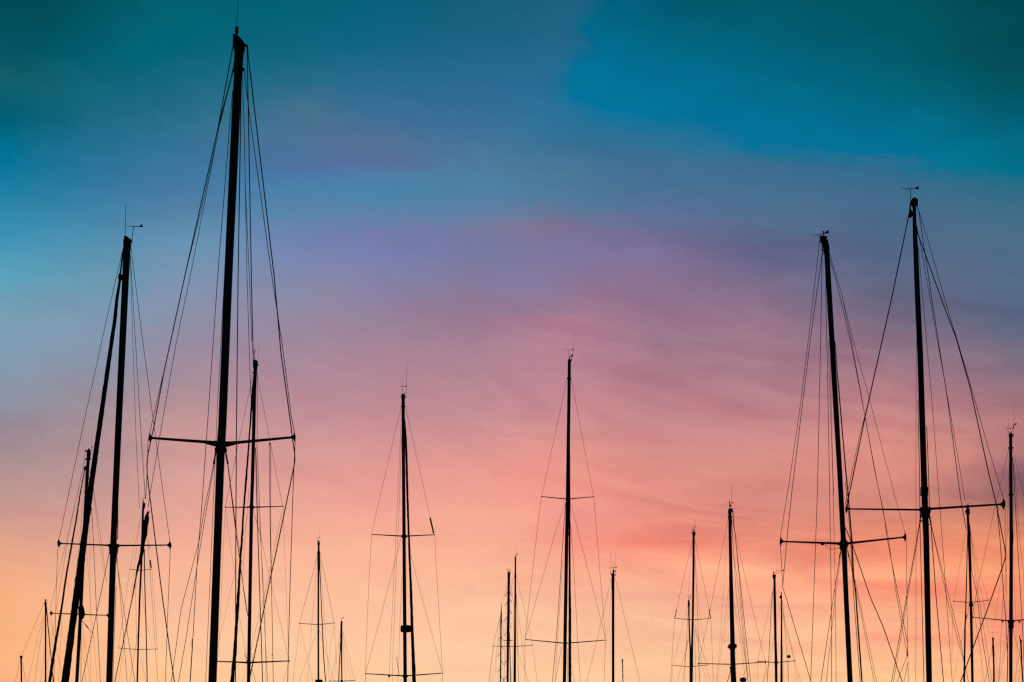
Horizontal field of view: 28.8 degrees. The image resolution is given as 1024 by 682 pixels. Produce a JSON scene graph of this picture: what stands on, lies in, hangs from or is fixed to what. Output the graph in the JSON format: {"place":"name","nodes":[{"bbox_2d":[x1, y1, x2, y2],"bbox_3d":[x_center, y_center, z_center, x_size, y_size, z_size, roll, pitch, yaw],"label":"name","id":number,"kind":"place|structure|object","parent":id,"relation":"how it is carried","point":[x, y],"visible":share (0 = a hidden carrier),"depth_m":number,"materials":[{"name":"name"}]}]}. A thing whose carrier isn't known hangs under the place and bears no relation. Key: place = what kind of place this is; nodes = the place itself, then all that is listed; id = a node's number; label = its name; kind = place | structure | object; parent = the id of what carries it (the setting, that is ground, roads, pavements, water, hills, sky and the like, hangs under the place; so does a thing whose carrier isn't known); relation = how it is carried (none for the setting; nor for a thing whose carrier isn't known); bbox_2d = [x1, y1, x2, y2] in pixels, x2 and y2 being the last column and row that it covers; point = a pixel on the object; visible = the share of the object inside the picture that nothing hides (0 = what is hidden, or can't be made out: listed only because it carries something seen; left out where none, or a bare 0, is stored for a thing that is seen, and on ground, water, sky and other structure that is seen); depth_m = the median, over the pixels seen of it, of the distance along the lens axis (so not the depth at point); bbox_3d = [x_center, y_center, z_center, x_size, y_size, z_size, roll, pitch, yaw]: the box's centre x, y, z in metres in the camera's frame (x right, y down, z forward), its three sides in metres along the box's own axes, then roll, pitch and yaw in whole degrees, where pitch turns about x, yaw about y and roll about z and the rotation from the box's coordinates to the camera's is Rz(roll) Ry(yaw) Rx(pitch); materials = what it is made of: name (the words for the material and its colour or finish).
{"place":"outdoors","nodes":[
{"label":"outdoors","id":0,"kind":"place"},
{"bbox_2d":[0,0,1023,681],"label":"sky","id":1,"kind":"structure","parent":0,"point":[456,191],"materials":[{"name":"multicoloured"}]},
{"label":"water","id":2,"kind":"structure","parent":0,"visible":0},
{"bbox_2d":[15,656,25,681],"bbox_3d":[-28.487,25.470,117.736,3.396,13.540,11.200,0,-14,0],"label":"sailboat","id":3,"kind":"object","parent":2,"relation":"on","point":[21,662],"visible":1,"depth_m":118.79,"materials":[{"name":"paint"}]},
{"bbox_2d":[23,599,53,681],"bbox_3d":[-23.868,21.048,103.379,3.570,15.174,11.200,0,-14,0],"label":"sailboat","id":4,"kind":"object","parent":2,"relation":"on","point":[45,603],"visible":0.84,"depth_m":104.19,"materials":[{"name":"paint"}]},
{"bbox_2d":[44,444,107,681],"bbox_3d":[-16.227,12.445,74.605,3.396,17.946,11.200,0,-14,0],"label":"sailboat","id":5,"kind":"object","parent":2,"relation":"on","point":[81,614],"visible":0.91,"depth_m":74.67,"materials":[{"name":"paint"}]},
{"bbox_2d":[54,203,171,681],"bbox_3d":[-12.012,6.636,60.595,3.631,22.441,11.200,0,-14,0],"label":"sailboat","id":6,"kind":"object","parent":2,"relation":"on","point":[125,260],"visible":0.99,"depth_m":60.39,"materials":[{"name":"paint"}]},
{"bbox_2d":[115,498,157,681],"bbox_3d":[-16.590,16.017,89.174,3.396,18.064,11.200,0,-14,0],"label":"sailboat","id":7,"kind":"object","parent":2,"relation":"on","point":[144,526],"visible":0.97,"depth_m":89.99,"materials":[{"name":"paint"}]},
{"bbox_2d":[145,10,295,681],"bbox_3d":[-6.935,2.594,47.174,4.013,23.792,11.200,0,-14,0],"label":"sailboat","id":8,"kind":"object","parent":2,"relation":"on","point":[221,444],"visible":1,"depth_m":47.13,"materials":[{"name":"paint"}]},
{"bbox_2d":[217,348,289,681],"bbox_3d":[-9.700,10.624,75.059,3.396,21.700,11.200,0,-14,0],"label":"sailboat","id":9,"kind":"object","parent":2,"relation":"on","point":[254,461],"visible":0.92,"depth_m":75.30,"materials":[{"name":"paint"}]},
{"bbox_2d":[293,530,338,681],"bbox_3d":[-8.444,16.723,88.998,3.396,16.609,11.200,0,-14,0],"label":"sailboat","id":10,"kind":"object","parent":2,"relation":"on","point":[318,571],"visible":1,"depth_m":89.56,"materials":[{"name":"paint"}]},
{"bbox_2d":[331,617,354,681],"bbox_3d":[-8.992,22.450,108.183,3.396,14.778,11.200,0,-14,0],"label":"sailboat","id":11,"kind":"object","parent":2,"relation":"on","point":[341,636],"visible":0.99,"depth_m":108.97,"materials":[{"name":"paint"}]},
{"bbox_2d":[365,378,442,681],"bbox_3d":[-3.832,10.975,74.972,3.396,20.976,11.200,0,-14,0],"label":"sailboat","id":12,"kind":"object","parent":2,"relation":"on","point":[405,628],"visible":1,"depth_m":74.99,"materials":[{"name":"paint"}]},
{"bbox_2d":[489,606,504,681],"bbox_3d":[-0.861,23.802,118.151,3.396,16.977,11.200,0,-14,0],"label":"sailboat","id":13,"kind":"object","parent":2,"relation":"on","point":[500,629],"visible":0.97,"depth_m":119.14,"materials":[{"name":"paint"}]},
{"bbox_2d":[499,569,513,681],"bbox_3d":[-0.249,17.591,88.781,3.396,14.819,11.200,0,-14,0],"label":"sailboat","id":14,"kind":"object","parent":2,"relation":"on","point":[508,600],"visible":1,"depth_m":89.53,"materials":[{"name":"paint"}]},
{"bbox_2d":[493,554,536,681],"bbox_3d":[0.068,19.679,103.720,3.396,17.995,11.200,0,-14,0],"label":"sailboat","id":15,"kind":"object","parent":2,"relation":"on","point":[514,623],"visible":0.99,"depth_m":104.39,"materials":[{"name":"paint"}]},
{"bbox_2d":[525,332,605,681],"bbox_3d":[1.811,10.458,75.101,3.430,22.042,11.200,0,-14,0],"label":"sailboat","id":16,"kind":"object","parent":2,"relation":"on","point":[568,532],"visible":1,"depth_m":75.11,"materials":[{"name":"paint"}]},
{"bbox_2d":[587,567,639,681],"bbox_3d":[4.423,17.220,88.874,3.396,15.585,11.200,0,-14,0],"label":"sailboat","id":17,"kind":"object","parent":2,"relation":"on","point":[612,582],"visible":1,"depth_m":89.56,"materials":[{"name":"paint"}]},
{"bbox_2d":[671,597,706,681],"bbox_3d":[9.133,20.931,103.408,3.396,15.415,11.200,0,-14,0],"label":"sailboat","id":18,"kind":"object","parent":2,"relation":"on","point":[688,623],"visible":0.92,"depth_m":104.22,"materials":[{"name":"paint"}]},
{"bbox_2d":[671,526,712,681],"bbox_3d":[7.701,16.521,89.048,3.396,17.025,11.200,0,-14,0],"label":"sailboat","id":19,"kind":"object","parent":2,"relation":"on","point":[693,575],"visible":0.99,"depth_m":89.78,"materials":[{"name":"paint"}]},
{"bbox_2d":[698,482,765,681],"bbox_3d":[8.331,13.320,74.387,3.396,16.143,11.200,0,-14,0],"label":"sailboat","id":20,"kind":"object","parent":2,"relation":"on","point":[732,645],"visible":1,"depth_m":74.93,"materials":[{"name":"paint"}]},
{"bbox_2d":[757,570,795,681],"bbox_3d":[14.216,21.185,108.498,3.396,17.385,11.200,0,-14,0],"label":"sailboat","id":21,"kind":"object","parent":2,"relation":"on","point":[775,662],"visible":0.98,"depth_m":109.31,"materials":[{"name":"paint"}]},
{"bbox_2d":[779,592,800,681],"bbox_3d":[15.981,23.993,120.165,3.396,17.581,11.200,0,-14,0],"label":"sailboat","id":22,"kind":"object","parent":2,"relation":"on","point":[781,665],"visible":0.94,"depth_m":120.92,"materials":[{"name":"paint"}]},
{"bbox_2d":[779,230,908,681],"bbox_3d":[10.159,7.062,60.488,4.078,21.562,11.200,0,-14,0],"label":"sailboat","id":23,"kind":"object","parent":2,"relation":"on","point":[843,543],"visible":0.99,"depth_m":60.55,"materials":[{"name":"paint"}]},
{"bbox_2d":[845,186,1007,681],"bbox_3d":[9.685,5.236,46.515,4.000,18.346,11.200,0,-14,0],"label":"sailboat","id":24,"kind":"object","parent":2,"relation":"on","point":[924,510],"visible":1,"depth_m":46.66,"materials":[{"name":"paint"}]},
{"bbox_2d":[952,502,991,681],"bbox_3d":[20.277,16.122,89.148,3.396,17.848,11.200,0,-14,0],"label":"sailboat","id":25,"kind":"object","parent":2,"relation":"on","point":[969,535],"visible":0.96,"depth_m":89.78,"materials":[{"name":"paint"}]},
{"bbox_2d":[985,632,998,681],"bbox_3d":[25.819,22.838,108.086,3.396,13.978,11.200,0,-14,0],"label":"sailboat","id":26,"kind":"object","parent":2,"relation":"on","point":[993,654],"visible":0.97,"depth_m":108.98,"materials":[{"name":"paint"}]},
{"bbox_2d":[972,423,1023,681],"bbox_3d":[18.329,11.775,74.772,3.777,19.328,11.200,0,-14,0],"label":"sailboat","id":27,"kind":"object","parent":2,"relation":"on","point":[1010,528],"visible":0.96,"depth_m":75.24,"materials":[{"name":"paint"}]},
{"bbox_2d":[1014,635,1023,681],"bbox_3d":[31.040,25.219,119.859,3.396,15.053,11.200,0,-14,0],"label":"sailboat","id":28,"kind":"object","parent":2,"relation":"on","point":[1020,650],"visible":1,"depth_m":120.88,"materials":[{"name":"paint"}]}
]}

